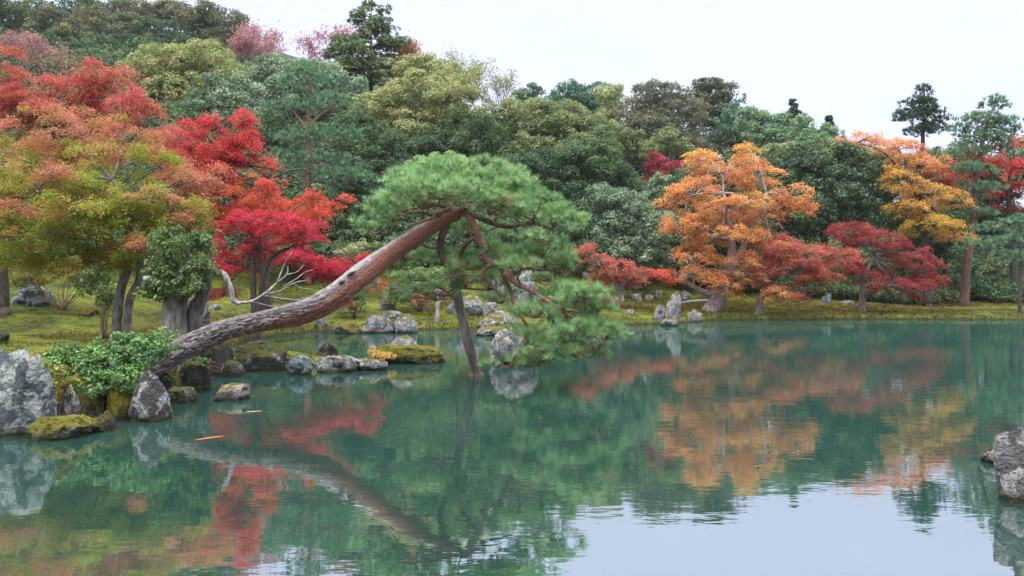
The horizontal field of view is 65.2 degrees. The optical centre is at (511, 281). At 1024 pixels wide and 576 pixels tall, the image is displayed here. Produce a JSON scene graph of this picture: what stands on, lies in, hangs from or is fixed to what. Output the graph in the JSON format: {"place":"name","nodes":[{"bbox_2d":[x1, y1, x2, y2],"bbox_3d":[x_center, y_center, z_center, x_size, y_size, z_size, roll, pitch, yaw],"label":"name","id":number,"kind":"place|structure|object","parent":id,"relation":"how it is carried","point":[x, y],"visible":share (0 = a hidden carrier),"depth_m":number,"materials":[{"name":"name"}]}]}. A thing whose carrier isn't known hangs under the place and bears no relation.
{"place":"outdoors","nodes":[
{"label":"outdoors","id":0,"kind":"place"},
{"bbox_2d":[0,319,1023,575],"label":"pond water","id":1,"kind":"structure","parent":0,"point":[860,447],"depth_m":7.30,"materials":[{"name":"liquid"}]},
{"bbox_2d":[31,421,52,441],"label":"rock","id":2,"kind":"object","parent":1,"relation":"in","point":[39,432],"visible":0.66,"depth_m":8.54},
{"bbox_2d":[25,414,98,439],"bbox_3d":[-4.983,1.660,8.835,0.662,0.377,0.660,0,0,0],"label":"rock","id":3,"kind":"object","parent":1,"relation":"in","point":[65,427],"visible":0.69,"depth_m":8.65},
{"bbox_2d":[92,410,115,431],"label":"rock","id":4,"kind":"object","parent":1,"relation":"in","point":[106,421],"visible":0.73,"depth_m":9.06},
{"bbox_2d":[212,383,249,400],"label":"rock","id":5,"kind":"object","parent":1,"relation":"in","point":[234,391],"visible":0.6,"depth_m":11.40,"materials":[{"name":"stone"}]},
{"bbox_2d":[218,360,243,376],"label":"rock","id":6,"kind":"object","parent":1,"relation":"in","point":[231,368],"visible":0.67,"depth_m":14.21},
{"bbox_2d":[286,355,314,374],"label":"rock","id":7,"kind":"object","parent":1,"relation":"in","point":[300,365],"visible":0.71,"depth_m":14.51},
{"bbox_2d":[335,323,361,333],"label":"rock","id":8,"kind":"object","parent":1,"relation":"in","point":[349,328],"visible":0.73,"depth_m":25.95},
{"bbox_2d":[358,359,387,370],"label":"rock","id":9,"kind":"object","parent":1,"relation":"in","point":[373,365],"visible":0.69,"depth_m":15.21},
{"bbox_2d":[394,314,417,332],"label":"rock","id":10,"kind":"object","parent":1,"relation":"in","point":[405,323],"visible":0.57,"depth_m":26.23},
{"bbox_2d":[368,344,445,363],"bbox_3d":[-2.193,1.604,16.752,1.670,0.630,0.754,0,0,0],"label":"rock","id":11,"kind":"object","parent":1,"relation":"in","point":[415,354],"visible":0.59,"depth_m":16.48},
{"bbox_2d":[368,345,396,361],"bbox_3d":[-2.647,1.544,16.309,0.635,0.495,0.352,0,0,0],"label":"weed tuft","id":12,"kind":"object","parent":11,"relation":"on","point":[378,354],"visible":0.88,"depth_m":16.27,"materials":[{"name":"yellow plant"}]},
{"bbox_2d":[450,281,483,375],"bbox_3d":[-0.790,1.181,14.223,0.304,2.446,0.838,0,0,31],"label":"prop post","id":13,"kind":"object","parent":1,"relation":"in","point":[468,343],"visible":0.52,"depth_m":14.04,"materials":[{"name":"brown wood"}]},
{"bbox_2d":[476,326,504,335],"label":"rock","id":14,"kind":"object","parent":1,"relation":"in","point":[488,330],"visible":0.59,"depth_m":24.92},
{"bbox_2d":[489,328,537,363],"bbox_3d":[0.027,1.503,16.782,1.040,1.087,0.848,0,0,0],"label":"rock","id":15,"kind":"object","parent":1,"relation":"in","point":[503,342],"visible":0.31,"depth_m":16.48,"materials":[{"name":"stone"}]},
{"bbox_2d":[992,426,1023,503],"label":"rock","id":16,"kind":"object","parent":1,"relation":"in","point":[1008,448],"visible":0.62,"depth_m":6.19,"materials":[{"name":"stone"}]},
{"bbox_2d":[0,21,1023,410],"bbox_3d":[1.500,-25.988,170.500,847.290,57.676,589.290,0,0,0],"label":"ground","id":17,"kind":"structure","parent":0,"point":[26,321],"depth_m":32.30,"materials":[{"name":"plant"}]},
{"bbox_2d":[0,0,38,35],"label":"broadleaf tree","id":18,"kind":"object","parent":17,"relation":"on","point":[10,10],"visible":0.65,"depth_m":87.43,"materials":[{"name":"green plant"}]},
{"bbox_2d":[0,349,56,437],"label":"rock","id":19,"kind":"object","parent":17,"relation":"on","point":[27,395],"visible":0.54,"depth_m":8.84,"materials":[{"name":"stone"}]},
{"bbox_2d":[10,284,54,305],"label":"rock","id":20,"kind":"object","parent":17,"relation":"on","point":[30,295],"visible":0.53,"depth_m":24.26,"materials":[{"name":"stone"}]},
{"bbox_2d":[0,23,74,86],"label":"bare tree","id":21,"kind":"object","parent":17,"relation":"on","point":[23,40],"visible":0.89,"depth_m":59.63,"materials":[{"name":"pink plant"}]},
{"bbox_2d":[8,255,95,310],"bbox_3d":[-13.715,0.045,24.159,3.045,1.705,1.464,0,0,0],"label":"shrub","id":22,"kind":"object","parent":17,"relation":"on","point":[38,280],"visible":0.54,"depth_m":23.98,"materials":[{"name":"green plant"}]},
{"bbox_2d":[24,2,100,51],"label":"broadleaf tree","id":23,"kind":"object","parent":17,"relation":"on","point":[61,24],"visible":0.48,"depth_m":82.78,"materials":[{"name":"green plant"}]},
{"bbox_2d":[50,364,80,415],"bbox_3d":[-5.452,1.410,9.604,0.422,0.827,0.396,0,0,0],"label":"fern","id":24,"kind":"object","parent":17,"relation":"on","point":[59,369],"visible":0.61,"depth_m":9.57,"materials":[{"name":"plant"}]},
{"bbox_2d":[20,0,111,22],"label":"broadleaf tree","id":25,"kind":"object","parent":17,"relation":"on","point":[79,3],"visible":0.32,"depth_m":102.92,"materials":[{"name":"green plant"}]},
{"bbox_2d":[60,384,80,415],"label":"rock","id":26,"kind":"object","parent":17,"relation":"on","point":[69,402],"visible":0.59,"depth_m":9.62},
{"bbox_2d":[55,372,104,417],"bbox_3d":[-5.360,1.540,9.891,0.587,0.848,0.490,0,0,0],"label":"rock","id":27,"kind":"object","parent":17,"relation":"on","point":[92,407],"visible":0.3,"depth_m":9.77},
{"bbox_2d":[72,306,99,316],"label":"rock","id":28,"kind":"object","parent":17,"relation":"on","point":[88,311],"visible":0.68,"depth_m":23.80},
{"bbox_2d":[73,264,118,338],"bbox_3d":[-10.179,0.479,19.885,1.634,1.902,0.984,0,0,38],"label":"shrub","id":29,"kind":"object","parent":17,"relation":"on","point":[105,290],"visible":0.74,"depth_m":19.70,"materials":[{"name":"green plant"}]},
{"bbox_2d":[0,38,223,315],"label":"maple tree","id":30,"kind":"object","parent":17,"relation":"on","point":[10,100],"visible":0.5,"depth_m":22.83,"materials":[{"name":"red plant"}]},
{"bbox_2d":[72,4,151,51],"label":"broadleaf tree","id":31,"kind":"object","parent":17,"relation":"on","point":[97,21],"visible":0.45,"depth_m":88.55,"materials":[{"name":"green plant"}]},
{"bbox_2d":[42,331,183,403],"bbox_3d":[-5.148,1.135,10.245,1.692,0.979,1.323,0,0,0],"label":"shrub","id":32,"kind":"object","parent":17,"relation":"on","point":[123,351],"visible":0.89,"depth_m":10.11,"materials":[{"name":"green plant"}]},
{"bbox_2d":[0,101,236,339],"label":"maple tree","id":33,"kind":"object","parent":17,"relation":"on","point":[75,199],"visible":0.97,"depth_m":16.11,"materials":[{"name":"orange plant"}]},
{"bbox_2d":[106,383,132,420],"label":"rock","id":34,"kind":"object","parent":17,"relation":"on","point":[118,405],"visible":0.56,"depth_m":9.77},
{"bbox_2d":[95,0,194,30],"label":"broadleaf tree","id":35,"kind":"object","parent":17,"relation":"on","point":[161,11],"visible":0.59,"depth_m":104.14,"materials":[{"name":"green plant"}]},
{"bbox_2d":[129,369,172,421],"bbox_3d":[-4.406,1.524,9.797,0.394,0.900,0.430,0,0,36],"label":"rock","id":36,"kind":"object","parent":17,"relation":"on","point":[150,401],"visible":0.74,"depth_m":9.69,"materials":[{"name":"stone"}]},
{"bbox_2d":[120,15,207,46],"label":"broadleaf tree","id":37,"kind":"object","parent":17,"relation":"on","point":[138,27],"visible":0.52,"depth_m":86.28,"materials":[{"name":"green plant"}]},
{"bbox_2d":[159,369,182,391],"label":"rock","id":38,"kind":"object","parent":17,"relation":"on","point":[169,379],"visible":0.3,"depth_m":11.98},
{"bbox_2d":[113,38,251,113],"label":"broadleaf tree","id":39,"kind":"object","parent":17,"relation":"on","point":[168,76],"visible":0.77,"depth_m":56.66,"materials":[{"name":"green plant"}]},
{"bbox_2d":[168,386,197,403],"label":"rock","id":40,"kind":"object","parent":17,"relation":"on","point":[182,395],"visible":0.62,"depth_m":11.13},
{"bbox_2d":[177,359,212,390],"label":"rock","id":41,"kind":"object","parent":17,"relation":"on","point":[196,375],"visible":0.44,"depth_m":12.40,"materials":[{"name":"stone"}]},
{"bbox_2d":[187,297,209,361],"bbox_3d":[-5.855,1.147,14.839,0.527,1.710,0.429,0,0,0],"label":"rock","id":42,"kind":"object","parent":17,"relation":"on","point":[206,318],"visible":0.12,"depth_m":14.74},
{"bbox_2d":[170,0,255,52],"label":"broadleaf tree","id":43,"kind":"object","parent":17,"relation":"on","point":[210,20],"visible":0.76,"depth_m":90.55,"materials":[{"name":"green plant"}]},
{"bbox_2d":[199,341,233,374],"bbox_3d":[-5.504,1.529,14.783,0.624,0.970,0.536,0,0,0],"label":"rock","id":44,"kind":"object","parent":17,"relation":"on","point":[221,353],"visible":0.41,"depth_m":14.64,"materials":[{"name":"stone"}]},
{"bbox_2d":[131,225,311,371],"bbox_3d":[-4.917,0.381,13.923,3.174,2.742,1.054,0,0,0],"label":"old tree","id":45,"kind":"object","parent":17,"relation":"on","point":[188,274],"visible":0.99,"depth_m":13.81,"materials":[{"name":"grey plant"}]},
{"bbox_2d":[181,69,274,127],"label":"broadleaf tree","id":46,"kind":"object","parent":17,"relation":"on","point":[242,93],"visible":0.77,"depth_m":53.32,"materials":[{"name":"green plant"}]},
{"bbox_2d":[217,19,289,65],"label":"bare tree","id":47,"kind":"object","parent":17,"relation":"on","point":[250,43],"visible":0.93,"depth_m":75.19,"materials":[{"name":"pink plant"}]},
{"bbox_2d":[152,107,357,330],"bbox_3d":[-8.158,-1.879,24.863,6.975,7.125,3.269,0,0,0],"label":"maple tree","id":48,"kind":"object","parent":17,"relation":"on","point":[229,152],"visible":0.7,"depth_m":24.74,"materials":[{"name":"red plant"}]},
{"bbox_2d":[233,340,289,371],"bbox_3d":[-4.897,1.556,15.414,1.285,0.846,0.763,0,0,0],"label":"rock","id":49,"kind":"object","parent":17,"relation":"on","point":[263,356],"visible":0.62,"depth_m":15.14,"materials":[{"name":"stone"}]},
{"bbox_2d":[228,109,311,177],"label":"broadleaf tree","id":50,"kind":"object","parent":17,"relation":"on","point":[269,138],"visible":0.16,"depth_m":45.34,"materials":[{"name":"green plant"}]},
{"bbox_2d":[203,205,388,340],"bbox_3d":[-6.002,-0.064,22.073,5.501,4.115,2.620,0,0,0],"label":"maple tree","id":51,"kind":"object","parent":17,"relation":"on","point":[259,227],"visible":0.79,"depth_m":21.93,"materials":[{"name":"red plant"}]},
{"bbox_2d":[229,51,369,118],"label":"broadleaf tree","id":52,"kind":"object","parent":17,"relation":"on","point":[271,71],"visible":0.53,"depth_m":58.85,"materials":[{"name":"green plant"}]},
{"bbox_2d":[260,57,374,285],"bbox_3d":[-8.267,-4.665,34.051,5.016,9.825,2.844,0,0,0],"label":"pine tree","id":53,"kind":"object","parent":17,"relation":"on","point":[308,126],"visible":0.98,"depth_m":33.87,"materials":[{"name":"green plant"}]},
{"bbox_2d":[318,340,337,355],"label":"rock","id":54,"kind":"object","parent":17,"relation":"on","point":[328,347],"visible":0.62,"depth_m":17.02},
{"bbox_2d":[289,23,377,63],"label":"bare tree","id":55,"kind":"object","parent":17,"relation":"on","point":[310,44],"visible":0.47,"depth_m":73.60,"materials":[{"name":"pink plant"}]},
{"bbox_2d":[315,354,359,372],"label":"rock","id":56,"kind":"object","parent":17,"relation":"on","point":[336,364],"visible":0.69,"depth_m":14.96,"materials":[{"name":"stone"}]},
{"bbox_2d":[312,162,387,239],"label":"broadleaf tree","id":57,"kind":"object","parent":17,"relation":"on","point":[351,188],"visible":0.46,"depth_m":37.69,"materials":[{"name":"green plant"}]},
{"bbox_2d":[332,236,368,309],"bbox_3d":[-6.034,-0.243,29.945,1.300,2.872,0.963,0,0,24],"label":"shrub","id":58,"kind":"object","parent":17,"relation":"on","point":[355,249],"visible":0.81,"depth_m":29.84,"materials":[{"name":"green plant"}]},
{"bbox_2d":[334,281,378,316],"bbox_3d":[-5.632,0.473,28.969,1.621,1.678,1.079,0,0,0],"label":"shrub","id":59,"kind":"object","parent":17,"relation":"on","point":[359,298],"visible":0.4,"depth_m":28.82,"materials":[{"name":"green plant"}]},
{"bbox_2d":[322,0,416,103],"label":"conifer tree","id":60,"kind":"object","parent":17,"relation":"on","point":[357,42],"visible":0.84,"depth_m":67.15,"materials":[{"name":"green plant"}]},
{"bbox_2d":[325,107,417,190],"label":"broadleaf tree","id":61,"kind":"object","parent":17,"relation":"on","point":[374,150],"visible":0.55,"depth_m":44.40,"materials":[{"name":"green plant"}]},
{"bbox_2d":[361,314,394,332],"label":"rock","id":62,"kind":"object","parent":17,"relation":"on","point":[378,323],"visible":0.6,"depth_m":26.23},
{"bbox_2d":[131,151,632,380],"bbox_3d":[-1.810,-0.389,13.262,7.648,4.007,3.497,0,0,0],"label":"leaning pine","id":63,"kind":"object","parent":17,"relation":"on","point":[496,181],"visible":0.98,"depth_m":13.07,"materials":[{"name":"green plant"}]},
{"bbox_2d":[390,335,417,344],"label":"rock","id":64,"kind":"object","parent":17,"relation":"on","point":[404,340],"visible":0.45,"depth_m":16.77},
{"bbox_2d":[378,36,432,85],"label":"bare tree","id":65,"kind":"object","parent":17,"relation":"on","point":[413,50],"visible":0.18,"depth_m":70.41,"materials":[{"name":"pink plant"}]},
{"bbox_2d":[378,261,452,311],"bbox_3d":[-3.574,0.110,31.130,3.177,2.157,1.764,0,0,0],"label":"shrub","id":66,"kind":"object","parent":17,"relation":"on","point":[419,306],"visible":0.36,"depth_m":30.86,"materials":[{"name":"green plant"}]},
{"bbox_2d":[348,67,491,143],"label":"broadleaf tree","id":67,"kind":"object","parent":17,"relation":"on","point":[396,105],"visible":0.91,"depth_m":50.99,"materials":[{"name":"green plant"}]},
{"bbox_2d":[379,51,486,121],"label":"broadleaf tree","id":68,"kind":"object","parent":17,"relation":"on","point":[419,60],"visible":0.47,"depth_m":65.11,"materials":[{"name":"green plant"}]},
{"bbox_2d":[398,150,488,248],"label":"broadleaf tree","id":69,"kind":"object","parent":17,"relation":"on","point":[448,153],"visible":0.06,"depth_m":32.86,"materials":[{"name":"green plant"}]},
{"bbox_2d":[395,107,511,176],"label":"broadleaf tree","id":70,"kind":"object","parent":17,"relation":"on","point":[484,141],"visible":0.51,"depth_m":49.16,"materials":[{"name":"green plant"}]},
{"bbox_2d":[425,45,497,126],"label":"bare tree","id":71,"kind":"object","parent":17,"relation":"on","point":[475,72],"visible":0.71,"depth_m":60.43,"materials":[{"name":"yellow plant"}]},
{"bbox_2d":[447,294,483,315],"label":"rock","id":72,"kind":"object","parent":17,"relation":"on","point":[473,305],"visible":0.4,"depth_m":30.34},
{"bbox_2d":[478,310,517,325],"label":"rock","id":73,"kind":"object","parent":17,"relation":"on","point":[498,317],"visible":0.33,"depth_m":27.49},
{"bbox_2d":[474,68,531,151],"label":"bare tree","id":74,"kind":"object","parent":17,"relation":"on","point":[500,83],"visible":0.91,"depth_m":62.53,"materials":[{"name":"grey plant"}]},
{"bbox_2d":[0,26,1023,304],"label":"undergrowth","id":75,"kind":"object","parent":17,"relation":"on","point":[996,284],"visible":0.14,"depth_m":44.57,"materials":[{"name":"green plant"}]},
{"bbox_2d":[12,293,1023,341],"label":"fallen leaves","id":76,"kind":"object","parent":17,"relation":"on","point":[868,310],"visible":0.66,"depth_m":37.67,"materials":[{"name":"orange plant"}]},
{"bbox_2d":[508,270,534,305],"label":"rock","id":77,"kind":"object","parent":17,"relation":"on","point":[529,283],"visible":0.3,"depth_m":33.14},
{"bbox_2d":[510,82,549,111],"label":"broadleaf tree","id":78,"kind":"object","parent":17,"relation":"on","point":[535,91],"visible":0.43,"depth_m":81.54,"materials":[{"name":"green plant"}]},
{"bbox_2d":[477,95,627,162],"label":"broadleaf tree","id":79,"kind":"object","parent":17,"relation":"on","point":[533,125],"visible":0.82,"depth_m":52.68,"materials":[{"name":"green plant"}]},
{"bbox_2d":[500,136,643,222],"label":"broadleaf tree","id":80,"kind":"object","parent":17,"relation":"on","point":[589,165],"visible":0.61,"depth_m":45.00,"materials":[{"name":"green plant"}]},
{"bbox_2d":[525,78,618,141],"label":"broadleaf tree","id":81,"kind":"object","parent":17,"relation":"on","point":[576,90],"visible":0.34,"depth_m":82.84,"materials":[{"name":"green plant"}]},
{"bbox_2d":[555,123,651,183],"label":"broadleaf tree","id":82,"kind":"object","parent":17,"relation":"on","point":[627,138],"visible":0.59,"depth_m":49.23,"materials":[{"name":"green plant"}]},
{"bbox_2d":[592,82,635,122],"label":"broadleaf tree","id":83,"kind":"object","parent":17,"relation":"on","point":[610,96],"visible":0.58,"depth_m":79.52,"materials":[{"name":"green plant"}]},
{"bbox_2d":[578,181,679,289],"bbox_3d":[5.822,-2.213,39.983,5.115,5.567,3.347,0,0,0],"label":"broadleaf tree","id":84,"kind":"object","parent":17,"relation":"on","point":[626,225],"visible":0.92,"depth_m":39.32,"materials":[{"name":"green plant"}]},
{"bbox_2d":[573,241,685,307],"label":"maple tree","id":85,"kind":"object","parent":17,"relation":"on","point":[624,275],"visible":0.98,"depth_m":34.92,"materials":[{"name":"red plant"}]},
{"bbox_2d":[597,78,719,171],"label":"broadleaf tree","id":86,"kind":"object","parent":17,"relation":"on","point":[652,117],"visible":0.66,"depth_m":72.70,"materials":[{"name":"green plant"}]},
{"bbox_2d":[640,150,685,211],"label":"maple tree","id":87,"kind":"object","parent":17,"relation":"on","point":[653,167],"visible":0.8,"depth_m":49.81,"materials":[{"name":"red plant"}]},
{"bbox_2d":[644,171,687,261],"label":"broadleaf tree","id":88,"kind":"object","parent":17,"relation":"on","point":[658,183],"visible":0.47,"depth_m":44.57,"materials":[{"name":"green plant"}]},
{"bbox_2d":[639,126,696,175],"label":"broadleaf tree","id":89,"kind":"object","parent":17,"relation":"on","point":[661,146],"visible":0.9,"depth_m":55.59,"materials":[{"name":"green plant"}]},
{"bbox_2d":[665,291,680,323],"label":"rock","id":90,"kind":"object","parent":17,"relation":"on","point":[673,308],"visible":0.57,"depth_m":31.39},
{"bbox_2d":[651,152,788,284],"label":"broadleaf tree","id":91,"kind":"object","parent":17,"relation":"on","point":[676,241],"visible":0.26,"depth_m":42.24,"materials":[{"name":"green plant"}]},
{"bbox_2d":[679,77,760,160],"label":"broadleaf tree","id":92,"kind":"object","parent":17,"relation":"on","point":[718,99],"visible":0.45,"depth_m":78.81,"materials":[{"name":"green plant"}]},
{"bbox_2d":[711,98,758,168],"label":"broadleaf tree","id":93,"kind":"object","parent":17,"relation":"on","point":[726,117],"visible":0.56,"depth_m":69.38,"materials":[{"name":"green plant"}]},
{"bbox_2d":[650,139,821,311],"bbox_3d":[10.120,-2.418,36.471,7.314,8.169,4.753,0,0,-29],"label":"maple tree","id":94,"kind":"object","parent":17,"relation":"on","point":[718,293],"visible":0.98,"depth_m":36.22,"materials":[{"name":"orange plant"}]},
{"bbox_2d":[732,105,798,182],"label":"broadleaf tree","id":95,"kind":"object","parent":17,"relation":"on","point":[774,126],"visible":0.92,"depth_m":63.25,"materials":[{"name":"green plant"}]},
{"bbox_2d":[784,98,801,138],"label":"conifer tree","id":96,"kind":"object","parent":17,"relation":"on","point":[794,110],"visible":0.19,"depth_m":71.63,"materials":[{"name":"green plant"}]},
{"bbox_2d":[739,230,866,313],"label":"maple tree","id":97,"kind":"object","parent":17,"relation":"on","point":[809,267],"visible":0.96,"depth_m":35.60,"materials":[{"name":"red plant"}]},
{"bbox_2d":[788,112,847,141],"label":"broadleaf tree","id":98,"kind":"object","parent":17,"relation":"on","point":[803,133],"visible":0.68,"depth_m":65.42,"materials":[{"name":"green plant"}]},
{"bbox_2d":[759,139,888,255],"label":"broadleaf tree","id":99,"kind":"object","parent":17,"relation":"on","point":[766,149],"visible":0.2,"depth_m":46.26,"materials":[{"name":"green plant"}]},
{"bbox_2d":[757,138,901,295],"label":"broadleaf tree","id":100,"kind":"object","parent":17,"relation":"on","point":[845,184],"visible":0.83,"depth_m":42.61,"materials":[{"name":"green plant"}]},
{"bbox_2d":[822,219,951,312],"bbox_3d":[17.643,-0.645,37.438,5.667,4.561,4.295,0,0,-20],"label":"maple tree","id":101,"kind":"object","parent":17,"relation":"on","point":[905,283],"visible":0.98,"depth_m":37.23,"materials":[{"name":"red plant"}]},
{"bbox_2d":[814,142,960,236],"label":"broadleaf tree","id":102,"kind":"object","parent":17,"relation":"on","point":[917,168],"visible":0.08,"depth_m":60.61,"materials":[{"name":"orange plant"}]},
{"bbox_2d":[830,129,981,306],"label":"maple tree","id":103,"kind":"object","parent":17,"relation":"on","point":[918,197],"visible":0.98,"depth_m":41.90,"materials":[{"name":"orange plant"}]},
{"bbox_2d":[890,82,952,189],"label":"pine tree","id":104,"kind":"object","parent":17,"relation":"on","point":[922,112],"visible":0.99,"depth_m":53.74,"materials":[{"name":"green plant"}]},
{"bbox_2d":[857,180,1023,300],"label":"broadleaf tree","id":105,"kind":"object","parent":17,"relation":"on","point":[942,250],"visible":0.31,"depth_m":45.95,"materials":[{"name":"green plant"}]},
{"bbox_2d":[924,135,1023,275],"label":"broadleaf tree","id":106,"kind":"object","parent":17,"relation":"on","point":[999,173],"visible":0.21,"depth_m":51.45,"materials":[{"name":"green plant"}]},
{"bbox_2d":[934,135,1023,283],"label":"maple tree","id":107,"kind":"object","parent":17,"relation":"on","point":[1009,197],"visible":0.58,"depth_m":45.87,"materials":[{"name":"red plant"}]},
{"bbox_2d":[941,92,1023,305],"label":"pine tree","id":108,"kind":"object","parent":17,"relation":"on","point":[991,120],"visible":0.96,"depth_m":42.29,"materials":[{"name":"green plant"}]},
{"bbox_2d":[955,212,1023,312],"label":"pine tree","id":109,"kind":"object","parent":17,"relation":"on","point":[1019,257],"visible":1,"depth_m":37.12,"materials":[{"name":"green plant"}]},
{"bbox_2d":[4,0,1023,207],"label":"sky","id":110,"kind":"structure","parent":0,"point":[851,61],"materials":[{"name":"white"}]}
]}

